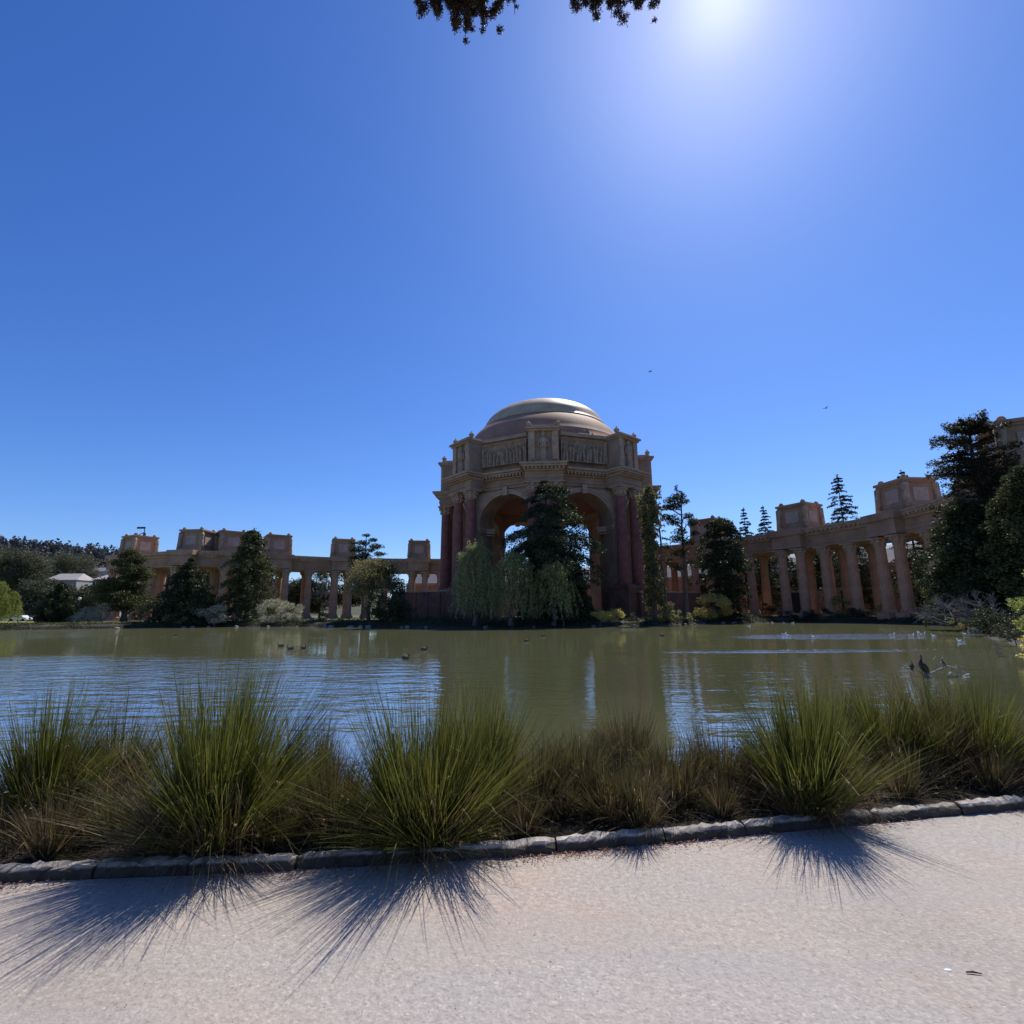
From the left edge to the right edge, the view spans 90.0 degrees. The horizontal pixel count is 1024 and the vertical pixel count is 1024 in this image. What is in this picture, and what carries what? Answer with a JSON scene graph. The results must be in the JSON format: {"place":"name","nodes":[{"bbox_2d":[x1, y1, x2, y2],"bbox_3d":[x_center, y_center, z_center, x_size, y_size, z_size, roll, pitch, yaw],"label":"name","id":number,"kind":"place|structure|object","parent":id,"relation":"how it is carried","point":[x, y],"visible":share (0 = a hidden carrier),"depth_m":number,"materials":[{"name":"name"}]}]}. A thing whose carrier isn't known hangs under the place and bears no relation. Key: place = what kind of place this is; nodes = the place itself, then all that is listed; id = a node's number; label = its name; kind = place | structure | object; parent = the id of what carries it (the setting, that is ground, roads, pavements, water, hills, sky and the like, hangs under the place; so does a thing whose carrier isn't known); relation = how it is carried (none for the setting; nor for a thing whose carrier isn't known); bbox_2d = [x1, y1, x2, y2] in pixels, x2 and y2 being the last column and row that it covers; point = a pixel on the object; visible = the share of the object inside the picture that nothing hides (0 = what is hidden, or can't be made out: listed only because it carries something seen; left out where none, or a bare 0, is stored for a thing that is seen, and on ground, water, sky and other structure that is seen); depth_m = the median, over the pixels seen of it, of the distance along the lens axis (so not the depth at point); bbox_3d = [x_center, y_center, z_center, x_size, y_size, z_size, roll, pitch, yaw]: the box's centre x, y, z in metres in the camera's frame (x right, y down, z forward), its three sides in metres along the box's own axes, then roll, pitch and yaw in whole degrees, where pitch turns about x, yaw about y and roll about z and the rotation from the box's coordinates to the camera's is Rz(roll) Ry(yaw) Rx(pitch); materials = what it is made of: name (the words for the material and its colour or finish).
{"place":"outdoors","nodes":[
{"label":"outdoors","id":0,"kind":"place"},
{"bbox_2d":[0,620,151,622],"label":"lawn","id":1,"kind":"structure","parent":0,"point":[60,622],"depth_m":115.22,"materials":[{"name":"green plant"}]},
{"bbox_2d":[0,581,18,619],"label":"willow","id":2,"kind":"object","parent":1,"relation":"on","point":[3,594],"visible":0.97,"depth_m":107.08,"materials":[{"name":"green plant"}]},
{"bbox_2d":[0,591,24,621],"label":"willow","id":3,"kind":"object","parent":1,"relation":"on","point":[17,597],"visible":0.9,"depth_m":108.27,"materials":[{"name":"green plant"}]},
{"bbox_2d":[29,581,82,622],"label":"round conifer","id":4,"kind":"object","parent":1,"relation":"on","point":[53,606],"visible":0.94,"depth_m":95.48,"materials":[{"name":"green plant"}]},
{"bbox_2d":[65,603,109,622],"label":"shrub","id":5,"kind":"object","parent":1,"relation":"on","point":[95,614],"visible":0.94,"depth_m":97.06,"materials":[{"name":"green plant"}]},
{"bbox_2d":[84,547,159,621],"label":"cedar","id":6,"kind":"object","parent":1,"relation":"on","point":[125,593],"visible":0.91,"depth_m":101.94,"materials":[{"name":"green plant"}]},
{"bbox_2d":[4,550,375,617],"bbox_3d":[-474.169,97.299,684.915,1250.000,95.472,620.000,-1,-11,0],"label":"hill","id":7,"kind":"structure","parent":0,"point":[355,610],"depth_m":519.78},
{"bbox_2d":[0,534,361,615],"bbox_3d":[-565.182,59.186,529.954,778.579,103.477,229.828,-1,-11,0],"label":"hillside wood","id":8,"kind":"object","parent":7,"relation":"on","point":[48,546],"visible":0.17,"depth_m":580.63,"materials":[{"name":"green plant"}]},
{"bbox_2d":[0,810,1023,1023],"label":"path","id":9,"kind":"structure","parent":0,"point":[762,924],"depth_m":2.56,"materials":[{"name":"concrete"}]},
{"bbox_2d":[0,810,1023,892],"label":"leaf litter","id":10,"kind":"object","parent":9,"relation":"on","point":[540,857],"visible":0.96,"depth_m":3.42,"materials":[{"name":"plant"}]},
{"bbox_2d":[0,622,1023,794],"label":"water","id":11,"kind":"structure","parent":0,"point":[686,671],"depth_m":19.55,"materials":[{"name":"green liquid"}]},
{"bbox_2d":[898,657,970,677],"bbox_3d":[13.546,5.000,16.099,2.394,0.876,0.948,-1,-11,0],"label":"driftwood","id":12,"kind":"object","parent":11,"relation":"in","point":[951,675],"visible":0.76,"depth_m":16.34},
{"bbox_2d":[0,615,1023,850],"bbox_3d":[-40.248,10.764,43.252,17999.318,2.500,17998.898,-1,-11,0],"label":"ground","id":13,"kind":"structure","parent":0,"point":[606,624],"depth_m":86.34,"materials":[{"name":"soil"}]},
{"bbox_2d":[0,544,56,618],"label":"domed cypress","id":14,"kind":"object","parent":13,"relation":"on","point":[17,566],"visible":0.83,"depth_m":181.00,"materials":[{"name":"green plant"}]},
{"bbox_2d":[11,578,59,620],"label":"domed cypress","id":15,"kind":"object","parent":13,"relation":"on","point":[30,593],"visible":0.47,"depth_m":145.54,"materials":[{"name":"green plant"}]},
{"bbox_2d":[32,551,103,606],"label":"domed cypress","id":16,"kind":"object","parent":13,"relation":"on","point":[66,562],"visible":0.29,"depth_m":228.72,"materials":[{"name":"green plant"}]},
{"bbox_2d":[47,574,92,589],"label":"house","id":17,"kind":"structure","parent":13,"relation":"on","point":[77,580],"depth_m":210.77,"materials":[{"name":"white paint"}]},
{"bbox_2d":[69,582,103,619],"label":"domed cypress","id":18,"kind":"object","parent":13,"relation":"on","point":[83,595],"visible":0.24,"depth_m":144.91,"materials":[{"name":"green plant"}]},
{"bbox_2d":[126,602,165,622],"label":"shrub","id":19,"kind":"object","parent":13,"relation":"on","point":[143,608],"visible":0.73,"depth_m":94.53,"materials":[{"name":"green plant"}]},
{"bbox_2d":[146,557,220,627],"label":"dark conifer","id":20,"kind":"object","parent":13,"relation":"on","point":[188,594],"visible":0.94,"depth_m":96.82,"materials":[{"name":"green plant"}]},
{"bbox_2d":[195,603,228,626],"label":"shrub","id":21,"kind":"object","parent":13,"relation":"on","point":[221,614],"visible":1,"depth_m":94.98,"materials":[{"name":"green plant"}]},
{"bbox_2d":[207,528,280,621],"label":"tall conifer","id":22,"kind":"object","parent":13,"relation":"on","point":[255,592],"visible":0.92,"depth_m":101.76,"materials":[{"name":"green plant"}]},
{"bbox_2d":[99,527,439,620],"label":"colonnade","id":23,"kind":"object","parent":13,"relation":"on","point":[211,551],"visible":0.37,"depth_m":137.54,"materials":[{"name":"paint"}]},
{"bbox_2d":[255,598,290,622],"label":"shrub","id":24,"kind":"object","parent":13,"relation":"on","point":[279,605],"visible":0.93,"depth_m":94.65,"materials":[{"name":"green plant"}]},
{"bbox_2d":[274,577,317,613],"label":"background tree","id":25,"kind":"object","parent":13,"relation":"on","point":[294,592],"visible":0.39,"depth_m":157.87,"materials":[{"name":"green plant"}]},
{"bbox_2d":[310,573,330,617],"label":"background tree","id":26,"kind":"object","parent":13,"relation":"on","point":[315,604],"visible":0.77,"depth_m":159.28,"materials":[{"name":"green plant"}]},
{"bbox_2d":[328,573,361,606],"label":"background tree","id":27,"kind":"object","parent":13,"relation":"on","point":[355,600],"visible":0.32,"depth_m":161.20,"materials":[{"name":"green plant"}]},
{"bbox_2d":[344,533,386,618],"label":"wind blown pine","id":28,"kind":"object","parent":13,"relation":"on","point":[364,554],"visible":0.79,"depth_m":105.75,"materials":[{"name":"green plant"}]},
{"bbox_2d":[342,557,408,619],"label":"spreading tree","id":29,"kind":"object","parent":13,"relation":"on","point":[371,570],"visible":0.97,"depth_m":93.14,"materials":[{"name":"green plant"}]},
{"bbox_2d":[361,581,416,621],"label":"dark shrub","id":30,"kind":"object","parent":13,"relation":"on","point":[379,612],"visible":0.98,"depth_m":87.05,"materials":[{"name":"green plant"}]},
{"bbox_2d":[392,590,447,618],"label":"terrace wall","id":31,"kind":"structure","parent":13,"relation":"on","point":[429,603],"depth_m":98.40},
{"bbox_2d":[443,536,501,625],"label":"willow","id":32,"kind":"object","parent":13,"relation":"on","point":[476,550],"visible":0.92,"depth_m":76.25,"materials":[{"name":"green plant"}]},
{"bbox_2d":[0,794,1023,883],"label":"kerb","id":33,"kind":"structure","parent":13,"relation":"on","point":[576,842],"depth_m":3.43,"materials":[{"name":"stone"}]},
{"bbox_2d":[0,772,1023,863],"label":"planting bed","id":34,"kind":"object","parent":13,"relation":"on","point":[570,825],"visible":0.05,"depth_m":3.79,"materials":[{"name":"soil"}]},
{"bbox_2d":[0,771,62,854],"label":"grass tuft","id":35,"kind":"object","parent":34,"relation":"on","point":[16,810],"visible":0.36,"depth_m":3.69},
{"bbox_2d":[0,779,126,882],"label":"grass tuft","id":36,"kind":"object","parent":34,"relation":"on","point":[49,848],"visible":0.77,"depth_m":3.39,"materials":[{"name":"plant"}]},
{"bbox_2d":[0,674,159,841],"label":"rush clump","id":37,"kind":"object","parent":34,"relation":"on","point":[36,763],"visible":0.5,"depth_m":4.00,"materials":[{"name":"plant"}]},
{"bbox_2d":[23,744,150,826],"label":"grass tuft","id":38,"kind":"object","parent":34,"relation":"on","point":[105,787],"visible":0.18,"depth_m":3.99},
{"bbox_2d":[61,776,151,845],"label":"grass tuft","id":39,"kind":"object","parent":34,"relation":"on","point":[95,814],"visible":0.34,"depth_m":3.59,"materials":[{"name":"plant"}]},
{"bbox_2d":[28,680,190,802],"bbox_3d":[-3.452,2.021,4.497,1.438,1.014,1.318,-5,-12,21],"label":"rush clump","id":40,"kind":"object","parent":34,"relation":"on","point":[128,741],"visible":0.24,"depth_m":4.45,"materials":[{"name":"plant"}]},
{"bbox_2d":[78,770,219,893],"bbox_3d":[-2.324,2.021,3.397,0.816,0.568,0.833,-7,-13,29],"label":"grass tuft","id":41,"kind":"object","parent":34,"relation":"on","point":[160,828],"visible":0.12,"depth_m":3.34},
{"bbox_2d":[10,647,365,902],"bbox_3d":[-2.067,1.653,3.763,1.976,1.428,2.087,-1,-11,0],"label":"rush clump","id":42,"kind":"object","parent":34,"relation":"on","point":[220,773],"visible":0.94,"depth_m":3.41,"materials":[{"name":"plant"}]},
{"bbox_2d":[221,770,333,848],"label":"grass tuft","id":43,"kind":"object","parent":34,"relation":"on","point":[281,843],"visible":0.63,"depth_m":3.50,"materials":[{"name":"plant"}]},
{"bbox_2d":[242,734,384,868],"bbox_3d":[-1.285,2.020,3.743,1.096,0.686,1.008,-1,-11,0],"label":"rush clump","id":44,"kind":"object","parent":34,"relation":"on","point":[321,824],"visible":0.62,"depth_m":3.58,"materials":[{"name":"plant"}]},
{"bbox_2d":[257,746,370,844],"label":"grass tuft","id":45,"kind":"object","parent":34,"relation":"on","point":[334,772],"visible":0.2,"depth_m":3.71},
{"bbox_2d":[267,708,377,810],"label":"rush clump","id":46,"kind":"object","parent":34,"relation":"on","point":[327,757],"visible":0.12,"depth_m":4.20,"materials":[{"name":"plant"}]},
{"bbox_2d":[263,671,546,907],"bbox_3d":[-0.632,1.727,3.593,1.894,1.192,1.928,-1,-11,0],"label":"rush clump","id":47,"kind":"object","parent":34,"relation":"on","point":[411,814],"visible":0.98,"depth_m":3.48,"materials":[{"name":"plant"}]},
{"bbox_2d":[354,662,589,839],"bbox_3d":[-0.258,1.831,4.210,1.946,1.220,1.527,7,-13,-33],"label":"rush clump","id":48,"kind":"object","parent":34,"relation":"on","point":[510,748],"visible":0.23,"depth_m":4.07,"materials":[{"name":"plant"}]},
{"bbox_2d":[0,733,1023,862],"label":"undergrowth","id":49,"kind":"object","parent":34,"relation":"on","point":[80,843],"visible":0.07,"depth_m":4.01,"materials":[{"name":"plant"}]},
{"bbox_2d":[498,774,571,836],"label":"grass tuft","id":50,"kind":"object","parent":34,"relation":"on","point":[521,815],"visible":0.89,"depth_m":3.70,"materials":[{"name":"plant"}]},
{"bbox_2d":[502,725,588,820],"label":"rush clump","id":51,"kind":"object","parent":34,"relation":"on","point":[554,768],"visible":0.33,"depth_m":4.08,"materials":[{"name":"plant"}]},
{"bbox_2d":[535,763,590,829],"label":"grass tuft","id":52,"kind":"object","parent":34,"relation":"on","point":[557,809],"visible":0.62,"depth_m":3.95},
{"bbox_2d":[519,713,630,803],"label":"rush clump","id":53,"kind":"object","parent":34,"relation":"on","point":[581,751],"visible":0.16,"depth_m":4.39,"materials":[{"name":"plant"}]},
{"bbox_2d":[526,726,631,785],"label":"grass tuft","id":54,"kind":"object","parent":34,"relation":"on","point":[605,747],"visible":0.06,"depth_m":4.43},
{"bbox_2d":[548,739,673,841],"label":"rush clump","id":55,"kind":"object","parent":34,"relation":"on","point":[597,779],"visible":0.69,"depth_m":3.89,"materials":[{"name":"plant"}]},
{"bbox_2d":[573,751,677,835],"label":"grass tuft","id":56,"kind":"object","parent":34,"relation":"on","point":[642,813],"visible":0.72,"depth_m":3.74,"materials":[{"name":"plant"}]},
{"bbox_2d":[581,694,675,781],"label":"rush clump","id":57,"kind":"object","parent":34,"relation":"on","point":[632,730],"visible":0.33,"depth_m":5.00,"materials":[{"name":"plant"}]},
{"bbox_2d":[614,725,720,820],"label":"rush clump","id":58,"kind":"object","parent":34,"relation":"on","point":[686,770],"visible":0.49,"depth_m":4.20,"materials":[{"name":"plant"}]},
{"bbox_2d":[621,750,713,821],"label":"grass tuft","id":59,"kind":"object","parent":34,"relation":"on","point":[662,791],"visible":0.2,"depth_m":4.02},
{"bbox_2d":[606,726,740,803],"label":"grass tuft","id":60,"kind":"object","parent":34,"relation":"on","point":[648,761],"visible":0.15,"depth_m":4.44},
{"bbox_2d":[669,711,761,798],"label":"rush clump","id":61,"kind":"object","parent":34,"relation":"on","point":[717,750],"visible":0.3,"depth_m":4.42,"materials":[{"name":"plant"}]},
{"bbox_2d":[694,769,759,819],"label":"grass tuft","id":62,"kind":"object","parent":34,"relation":"on","point":[722,798],"visible":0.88,"depth_m":3.94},
{"bbox_2d":[703,735,789,817],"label":"grass tuft","id":63,"kind":"object","parent":34,"relation":"on","point":[748,781],"visible":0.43,"depth_m":4.25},
{"bbox_2d":[706,651,945,853],"bbox_3d":[2.347,1.782,4.131,1.779,1.242,1.834,-1,-11,0],"label":"rush clump","id":64,"kind":"object","parent":34,"relation":"on","point":[814,763],"visible":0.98,"depth_m":3.96,"materials":[{"name":"plant"}]},
{"bbox_2d":[762,672,907,775],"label":"rush clump","id":65,"kind":"object","parent":34,"relation":"on","point":[846,701],"visible":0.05,"depth_m":5.13,"materials":[{"name":"plant"}]},
{"bbox_2d":[796,721,919,818],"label":"grass tuft","id":66,"kind":"object","parent":34,"relation":"on","point":[868,773],"visible":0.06,"depth_m":4.25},
{"bbox_2d":[812,667,977,789],"bbox_3d":[3.654,2.023,4.995,1.556,1.080,1.361,7,-13,-32],"label":"rush clump","id":67,"kind":"object","parent":34,"relation":"on","point":[874,710],"visible":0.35,"depth_m":4.88,"materials":[{"name":"plant"}]},
{"bbox_2d":[867,749,963,811],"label":"grass tuft","id":68,"kind":"object","parent":34,"relation":"on","point":[894,785],"visible":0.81,"depth_m":4.27,"materials":[{"name":"plant"}]},
{"bbox_2d":[867,729,977,799],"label":"grass tuft","id":69,"kind":"object","parent":34,"relation":"on","point":[905,757],"visible":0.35,"depth_m":4.53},
{"bbox_2d":[869,661,1003,786],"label":"rush clump","id":70,"kind":"object","parent":34,"relation":"on","point":[948,751],"visible":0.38,"depth_m":4.87,"materials":[{"name":"plant"}]},
{"bbox_2d":[900,659,1023,778],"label":"rush clump","id":71,"kind":"object","parent":34,"relation":"on","point":[998,726],"visible":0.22,"depth_m":4.88,"materials":[{"name":"plant"}]},
{"bbox_2d":[946,738,1023,808],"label":"grass tuft","id":72,"kind":"object","parent":34,"relation":"on","point":[1001,778],"visible":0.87,"depth_m":4.44,"materials":[{"name":"plant"}]},
{"bbox_2d":[947,716,1023,789],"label":"grass tuft","id":73,"kind":"object","parent":34,"relation":"on","point":[1018,766],"visible":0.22,"depth_m":4.69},
{"bbox_2d":[0,608,1023,640],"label":"shore scrub","id":74,"kind":"object","parent":13,"relation":"on","point":[1006,623],"visible":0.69,"depth_m":85.57,"materials":[{"name":"green plant"}]},
{"bbox_2d":[475,550,550,625],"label":"willow","id":75,"kind":"object","parent":13,"relation":"on","point":[512,564],"visible":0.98,"depth_m":74.15,"materials":[{"name":"green plant"}]},
{"bbox_2d":[413,0,660,44],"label":"overhanging cypress","id":76,"kind":"object","parent":13,"relation":"on","point":[468,10],"visible":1,"depth_m":6.99,"materials":[{"name":"green plant"}]},
{"bbox_2d":[432,398,660,618],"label":"domed rotunda","id":77,"kind":"structure","parent":13,"relation":"on","point":[501,465],"depth_m":98.43,"materials":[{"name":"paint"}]},
{"bbox_2d":[499,483,607,621],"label":"tall dark conifer","id":78,"kind":"object","parent":13,"relation":"on","point":[541,549],"visible":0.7,"depth_m":79.38,"materials":[{"name":"green plant"}]},
{"bbox_2d":[527,560,584,625],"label":"willow","id":79,"kind":"object","parent":13,"relation":"on","point":[558,573],"visible":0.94,"depth_m":74.04,"materials":[{"name":"green plant"}]},
{"bbox_2d":[564,563,599,622],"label":"conifer","id":80,"kind":"object","parent":13,"relation":"on","point":[585,600],"visible":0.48,"depth_m":78.21,"materials":[{"name":"green plant"}]},
{"bbox_2d":[635,484,666,620],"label":"narrow conifer","id":81,"kind":"object","parent":13,"relation":"on","point":[650,512],"visible":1,"depth_m":83.86,"materials":[{"name":"green plant"}]},
{"bbox_2d":[655,487,670,622],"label":"bare conifer","id":82,"kind":"object","parent":13,"relation":"on","point":[661,555],"visible":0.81,"depth_m":85.10,"materials":[{"name":"green plant"}]},
{"bbox_2d":[407,541,926,615],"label":"exhibition hall","id":83,"kind":"structure","parent":13,"relation":"on","point":[432,584],"depth_m":132.93,"materials":[{"name":"orange"}]},
{"bbox_2d":[637,591,702,617],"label":"terrace wall","id":84,"kind":"structure","parent":13,"relation":"on","point":[676,598],"depth_m":95.04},
{"bbox_2d":[659,485,700,618],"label":"ragged pine","id":85,"kind":"object","parent":13,"relation":"on","point":[681,500],"visible":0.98,"depth_m":89.33,"materials":[{"name":"green plant"}]},
{"bbox_2d":[692,593,735,619],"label":"shrub","id":86,"kind":"object","parent":13,"relation":"on","point":[725,606],"visible":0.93,"depth_m":90.30,"materials":[{"name":"green plant"}]},
{"bbox_2d":[691,516,755,622],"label":"dense conifer","id":87,"kind":"object","parent":13,"relation":"on","point":[719,570],"visible":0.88,"depth_m":94.57,"materials":[{"name":"green plant"}]},
{"bbox_2d":[755,505,780,596],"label":"fir","id":88,"kind":"object","parent":13,"relation":"on","point":[761,529],"visible":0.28,"depth_m":139.18,"materials":[{"name":"green plant"}]},
{"bbox_2d":[769,554,798,609],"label":"background tree","id":89,"kind":"object","parent":13,"relation":"on","point":[791,565],"visible":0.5,"depth_m":120.49,"materials":[{"name":"green plant"}]},
{"bbox_2d":[813,552,841,603],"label":"background tree","id":90,"kind":"object","parent":13,"relation":"on","point":[817,562],"visible":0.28,"depth_m":107.82,"materials":[{"name":"green plant"}]},
{"bbox_2d":[656,415,1023,619],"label":"colonnade","id":91,"kind":"object","parent":13,"relation":"on","point":[898,519],"visible":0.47,"depth_m":93.97,"materials":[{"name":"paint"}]},
{"bbox_2d":[815,474,871,589],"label":"fir","id":92,"kind":"object","parent":13,"relation":"on","point":[844,510],"visible":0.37,"depth_m":119.90,"materials":[{"name":"green plant"}]},
{"bbox_2d":[856,547,871,604],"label":"background tree","id":93,"kind":"object","parent":13,"relation":"on","point":[863,581],"visible":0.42,"depth_m":100.06,"materials":[{"name":"green plant"}]},
{"bbox_2d":[889,470,923,585],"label":"fir","id":94,"kind":"object","parent":13,"relation":"on","point":[918,548],"visible":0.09,"depth_m":107.98,"materials":[{"name":"green plant"}]},
{"bbox_2d":[890,549,929,611],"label":"background tree","id":95,"kind":"object","parent":13,"relation":"on","point":[919,600],"visible":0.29,"depth_m":95.02,"materials":[{"name":"green plant"}]},
{"bbox_2d":[912,589,1022,632],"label":"dead branches","id":96,"kind":"object","parent":13,"relation":"on","point":[968,611],"visible":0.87,"depth_m":41.76,"materials":[{"name":"plant"}]},
{"bbox_2d":[914,497,1021,627],"bbox_3d":[46.386,5.076,51.818,10.097,13.575,9.812,-1,-11,0],"label":"dark cypress","id":97,"kind":"object","parent":13,"relation":"on","point":[957,538],"visible":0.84,"depth_m":51.34,"materials":[{"name":"green plant"}]},
{"bbox_2d":[924,409,1023,591],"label":"redwood","id":98,"kind":"object","parent":13,"relation":"on","point":[973,465],"visible":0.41,"depth_m":57.41,"materials":[{"name":"green plant"}]},
{"bbox_2d":[965,605,1014,629],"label":"shrub","id":99,"kind":"object","parent":13,"relation":"on","point":[978,622],"visible":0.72,"depth_m":39.19,"materials":[{"name":"green plant"}]},
{"bbox_2d":[975,462,1023,618],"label":"dark cypress","id":100,"kind":"object","parent":13,"relation":"on","point":[1009,518],"visible":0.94,"depth_m":47.05,"materials":[{"name":"green plant"}]},
{"bbox_2d":[0,0,1023,597],"label":"sky","id":101,"kind":"structure","parent":0,"point":[263,263],"materials":[{"name":"blue"}]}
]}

